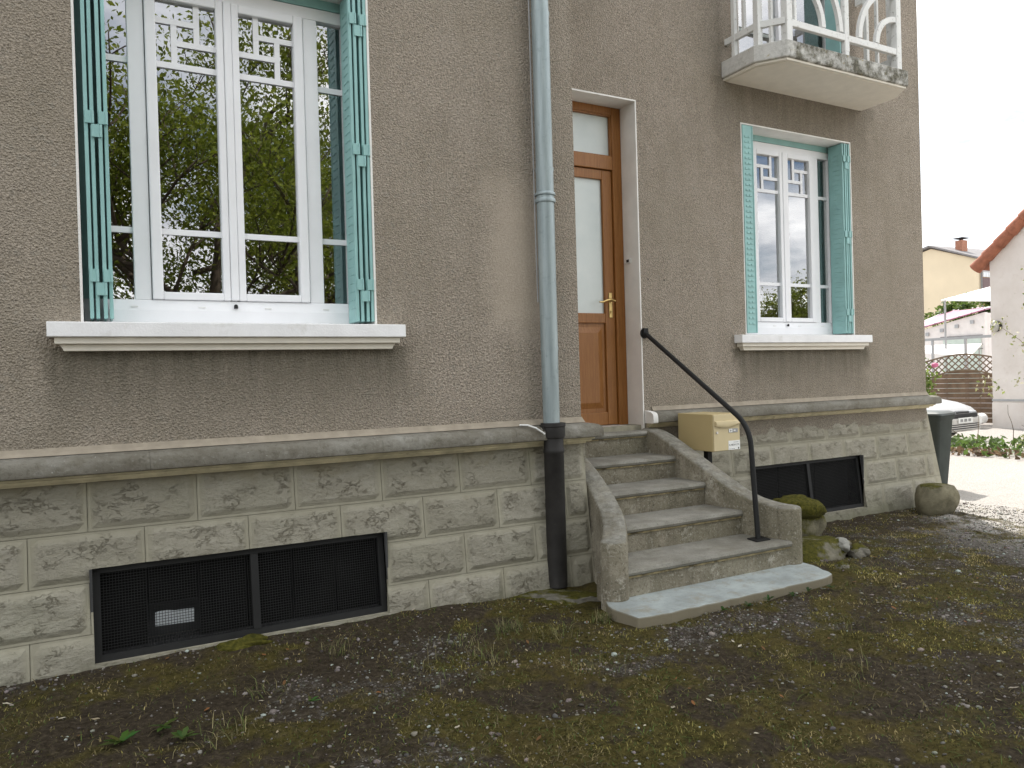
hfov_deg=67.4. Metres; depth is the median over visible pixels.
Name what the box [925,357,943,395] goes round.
rose bush
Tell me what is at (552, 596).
mossy pad
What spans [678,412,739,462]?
mailbox
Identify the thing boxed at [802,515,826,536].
mossy stone
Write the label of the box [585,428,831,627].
entrance steps
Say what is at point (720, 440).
door
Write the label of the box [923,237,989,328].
neighbour house
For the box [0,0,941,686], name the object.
house
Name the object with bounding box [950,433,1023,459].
ground cover
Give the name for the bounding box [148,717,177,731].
weed
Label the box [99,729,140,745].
weed
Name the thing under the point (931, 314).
garden bush
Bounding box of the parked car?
[926,399,979,435]
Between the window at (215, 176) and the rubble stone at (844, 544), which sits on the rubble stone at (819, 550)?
the rubble stone at (844, 544)
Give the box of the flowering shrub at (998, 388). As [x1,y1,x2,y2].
[975,268,1023,451]
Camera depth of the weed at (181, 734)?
3.10 m
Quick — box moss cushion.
[773,494,826,518]
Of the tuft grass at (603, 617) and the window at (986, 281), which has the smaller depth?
the tuft grass at (603, 617)
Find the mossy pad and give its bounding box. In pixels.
[510,588,600,604]
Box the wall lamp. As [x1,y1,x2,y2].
[990,320,1001,331]
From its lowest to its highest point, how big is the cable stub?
0.074 m
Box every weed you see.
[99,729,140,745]
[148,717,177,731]
[171,726,199,738]
[308,696,319,701]
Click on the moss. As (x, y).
(748, 698)
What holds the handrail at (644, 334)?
on the entrance steps
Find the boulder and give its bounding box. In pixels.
[914,483,959,515]
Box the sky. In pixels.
[916,0,1023,248]
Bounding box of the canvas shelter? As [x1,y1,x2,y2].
[925,344,981,369]
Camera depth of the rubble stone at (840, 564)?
5.39 m
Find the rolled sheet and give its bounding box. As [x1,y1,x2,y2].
[979,413,987,423]
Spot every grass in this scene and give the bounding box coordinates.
[172,606,896,758]
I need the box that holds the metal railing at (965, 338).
[925,335,990,388]
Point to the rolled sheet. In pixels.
(983, 418)
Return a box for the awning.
[941,287,989,383]
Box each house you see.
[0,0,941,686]
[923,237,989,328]
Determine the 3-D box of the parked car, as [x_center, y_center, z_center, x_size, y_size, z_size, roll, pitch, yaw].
[7.779,0.422,16.570,1.960,1.459,3.858,-2,1,-33]
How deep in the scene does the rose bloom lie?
15.87 m
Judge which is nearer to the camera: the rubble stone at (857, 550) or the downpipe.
the downpipe
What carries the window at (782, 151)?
in the house at (270, 352)
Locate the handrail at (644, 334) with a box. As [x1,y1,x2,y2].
[640,328,770,541]
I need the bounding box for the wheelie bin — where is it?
[927,410,955,483]
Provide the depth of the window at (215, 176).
4.62 m
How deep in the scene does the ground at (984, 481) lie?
3.51 m
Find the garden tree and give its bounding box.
[936,301,990,313]
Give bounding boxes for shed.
[924,306,991,388]
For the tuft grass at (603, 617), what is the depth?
3.91 m
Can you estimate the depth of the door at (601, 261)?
6.68 m
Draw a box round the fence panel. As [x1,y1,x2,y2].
[925,353,992,422]
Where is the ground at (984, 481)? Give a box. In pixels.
[0,423,1023,767]
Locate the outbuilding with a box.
[970,209,1023,428]
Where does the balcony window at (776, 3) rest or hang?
in the house at (270, 352)
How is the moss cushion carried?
on the mossy stone
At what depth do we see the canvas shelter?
22.43 m
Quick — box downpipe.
[528,0,567,588]
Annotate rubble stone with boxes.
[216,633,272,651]
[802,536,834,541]
[802,538,851,563]
[835,537,849,551]
[835,560,849,568]
[847,543,870,557]
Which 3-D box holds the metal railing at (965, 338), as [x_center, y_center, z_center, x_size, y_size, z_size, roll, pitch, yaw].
[11.987,-0.141,21.150,0.080,2.280,3.700,-2,1,-29]
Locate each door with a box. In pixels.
[572,101,630,426]
[712,414,739,451]
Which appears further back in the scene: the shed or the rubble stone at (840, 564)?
the shed
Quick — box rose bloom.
[931,363,938,367]
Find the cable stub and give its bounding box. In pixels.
[519,424,544,434]
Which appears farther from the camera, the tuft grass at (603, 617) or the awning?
the awning
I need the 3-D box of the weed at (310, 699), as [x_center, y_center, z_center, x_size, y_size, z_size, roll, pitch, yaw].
[-0.872,1.383,3.379,0.063,0.019,0.074,-2,1,-29]
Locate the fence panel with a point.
(962, 391)
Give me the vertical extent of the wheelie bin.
0.950 m
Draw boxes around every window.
[75,0,362,323]
[739,0,825,48]
[747,135,837,334]
[982,271,989,287]
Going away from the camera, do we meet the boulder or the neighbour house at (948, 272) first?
the boulder
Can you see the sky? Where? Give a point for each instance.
(971, 52)
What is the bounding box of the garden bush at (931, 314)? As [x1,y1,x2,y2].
[924,292,984,328]
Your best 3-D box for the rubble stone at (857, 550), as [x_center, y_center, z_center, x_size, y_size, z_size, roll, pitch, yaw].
[2.680,1.304,5.954,0.191,0.135,0.154,-2,1,-29]
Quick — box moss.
[0,504,1023,767]
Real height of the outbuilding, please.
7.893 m
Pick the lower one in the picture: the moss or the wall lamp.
the moss
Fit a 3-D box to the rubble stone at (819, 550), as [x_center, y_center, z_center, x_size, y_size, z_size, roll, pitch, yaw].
[2.321,1.296,5.845,0.903,0.242,0.322,-2,1,-40]

